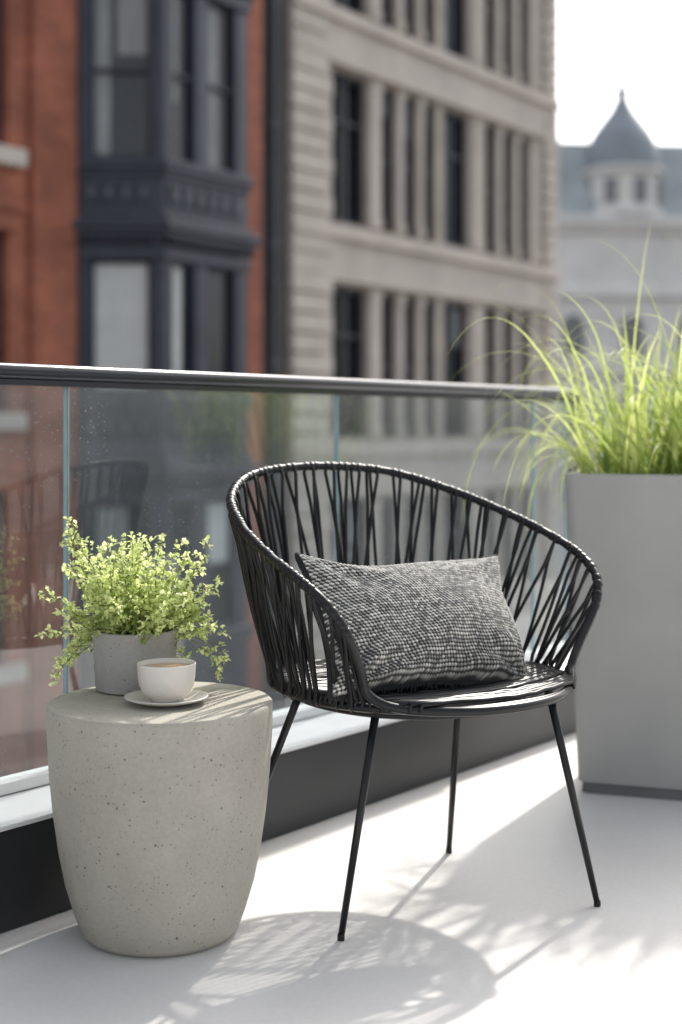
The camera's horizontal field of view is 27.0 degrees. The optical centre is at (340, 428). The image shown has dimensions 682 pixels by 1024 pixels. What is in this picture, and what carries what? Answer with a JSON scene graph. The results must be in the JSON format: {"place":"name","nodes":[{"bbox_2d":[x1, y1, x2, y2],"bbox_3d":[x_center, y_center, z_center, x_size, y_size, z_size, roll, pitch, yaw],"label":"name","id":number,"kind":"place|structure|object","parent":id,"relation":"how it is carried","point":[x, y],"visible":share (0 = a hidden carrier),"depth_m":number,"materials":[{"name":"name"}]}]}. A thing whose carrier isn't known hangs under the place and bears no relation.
{"place":"outdoors","nodes":[
{"label":"outdoors","id":0,"kind":"place"},
{"bbox_2d":[557,606,571,641],"bbox_3d":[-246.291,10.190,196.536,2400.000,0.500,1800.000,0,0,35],"label":"street","id":1,"kind":"structure","parent":0,"point":[570,628],"depth_m":71.60,"materials":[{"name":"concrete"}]},
{"bbox_2d":[0,0,261,776],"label":"brick townhouse","id":2,"kind":"structure","parent":1,"relation":"on","point":[130,183],"depth_m":19.99,"materials":[{"name":"brick"}]},
{"bbox_2d":[95,0,227,626],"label":"bay window glass","id":3,"kind":"structure","parent":2,"relation":"in","point":[128,91],"depth_m":20.53,"materials":[{"name":"grey glass"}]},
{"bbox_2d":[262,0,281,709],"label":"dark wall","id":4,"kind":"structure","parent":1,"relation":"on","point":[266,226],"depth_m":23.72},
{"bbox_2d":[268,0,279,710],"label":"drainpipe","id":5,"kind":"object","parent":4,"relation":"attached to","point":[274,242],"visible":0.45,"depth_m":23.69,"materials":[{"name":"metal"}]},
{"bbox_2d":[282,0,552,708],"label":"wall","id":6,"kind":"structure","parent":1,"relation":"on","point":[438,109],"depth_m":28.03,"materials":[{"name":"stone"}]},
{"bbox_2d":[287,0,561,707],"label":"stone trim","id":7,"kind":"structure","parent":6,"relation":"attached to","point":[323,254],"depth_m":26.99,"materials":[{"name":"stone"}]},
{"bbox_2d":[332,0,519,595],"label":"window glass","id":8,"kind":"object","parent":6,"relation":"attached to","point":[351,216],"depth_m":26.87,"materials":[{"name":"black glass"}]},
{"bbox_2d":[332,0,519,560],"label":"curtains","id":9,"kind":"object","parent":8,"relation":"attached to","point":[350,528],"visible":0.2,"depth_m":26.79,"materials":[{"name":"grey fabric"}]},
{"bbox_2d":[332,0,523,610],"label":"window frames","id":10,"kind":"structure","parent":6,"relation":"in","point":[342,335],"depth_m":27.99,"materials":[{"name":"black metal"}]},
{"bbox_2d":[553,231,681,605],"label":"walls","id":11,"kind":"structure","parent":1,"relation":"on","point":[586,261],"depth_m":79.91,"materials":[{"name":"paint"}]},
{"bbox_2d":[553,214,681,511],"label":"stone trim","id":12,"kind":"structure","parent":11,"relation":"attached to","point":[606,223],"depth_m":79.54,"materials":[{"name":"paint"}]},
{"bbox_2d":[553,142,681,215],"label":"mansard roof","id":13,"kind":"structure","parent":12,"relation":"on","point":[575,195],"depth_m":80.98,"materials":[{"name":"blue stone"}]},
{"bbox_2d":[581,163,666,215],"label":"drum","id":14,"kind":"object","parent":12,"relation":"on","point":[625,174],"visible":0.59,"depth_m":79.57,"materials":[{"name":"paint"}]},
{"bbox_2d":[585,59,661,168],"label":"dome and spire","id":15,"kind":"structure","parent":14,"relation":"on","point":[622,134],"depth_m":80.13,"materials":[{"name":"grey metal"}]},
{"bbox_2d":[588,177,661,204],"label":"drum windows","id":16,"kind":"structure","parent":14,"relation":"in","point":[611,189],"depth_m":79.59,"materials":[{"name":"grey glass"}]},
{"bbox_2d":[562,315,681,507],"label":"arched windows","id":17,"kind":"structure","parent":11,"relation":"attached to","point":[571,322],"depth_m":79.67,"materials":[{"name":"grey glass"}]},
{"bbox_2d":[555,0,681,143],"label":"sky","id":18,"kind":"structure","parent":0,"point":[594,36],"materials":[{"name":"white"}]},
{"bbox_3d":[1.839,1.152,1.986,5.300,0.296,10.000,0,0,38],"label":"floor slab","id":19,"kind":"object","parent":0,"visible":0},
{"bbox_2d":[0,732,681,1023],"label":"floor finish","id":20,"kind":"object","parent":19,"relation":"on","point":[496,916],"depth_m":2.65,"materials":[{"name":"white concrete"}]},
{"bbox_2d":[46,682,272,956],"bbox_3d":[-0.337,0.724,2.652,0.419,0.432,0.419,0,0,0],"label":"concrete side table","id":21,"kind":"object","parent":20,"relation":"on","point":[158,815],"visible":0.98,"depth_m":2.49,"materials":[{"name":"grey concrete"}]},
{"bbox_2d":[34,516,230,695],"bbox_3d":[-0.411,0.340,2.766,0.396,0.335,0.328,0,0,0],"label":"potted herb","id":22,"kind":"object","parent":21,"relation":"on","point":[132,623],"visible":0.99,"depth_m":2.71,"materials":[{"name":"plant"}]},
{"bbox_2d":[124,658,208,706],"bbox_3d":[-0.322,0.470,2.622,0.155,0.075,0.155,0,0,0],"label":"cup and saucer","id":23,"kind":"object","parent":21,"relation":"on","point":[166,682],"visible":1,"depth_m":2.59,"materials":[{"name":"ceramic"}]},
{"bbox_2d":[0,651,575,932],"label":"balcony kerb","id":24,"kind":"structure","parent":20,"relation":"on","point":[316,777],"depth_m":3.43,"materials":[{"name":"grey metal"}]},
{"bbox_2d":[0,362,572,795],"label":"glass balustrade","id":25,"kind":"object","parent":24,"relation":"on","point":[65,377],"visible":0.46,"depth_m":3.44,"materials":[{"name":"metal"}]},
{"bbox_2d":[226,461,602,940],"bbox_3d":[0.138,0.507,2.905,0.770,0.865,0.673,0,0,-37],"label":"rope tub chair","id":26,"kind":"object","parent":20,"relation":"on","point":[298,675],"visible":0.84,"depth_m":2.83,"materials":[{"name":"black metal"}]},
{"bbox_2d":[294,552,526,703],"bbox_3d":[0.167,0.387,2.810,0.563,0.298,0.205,0,0,-37],"label":"knitted cushion","id":27,"kind":"object","parent":26,"relation":"on","point":[451,622],"visible":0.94,"depth_m":2.73,"materials":[{"name":"black fabric"}]},
{"bbox_2d":[448,213,681,800],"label":"planter with grass","id":28,"kind":"object","parent":20,"relation":"on","point":[624,513],"visible":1,"depth_m":3.61,"materials":[{"name":"metal"}]}
]}

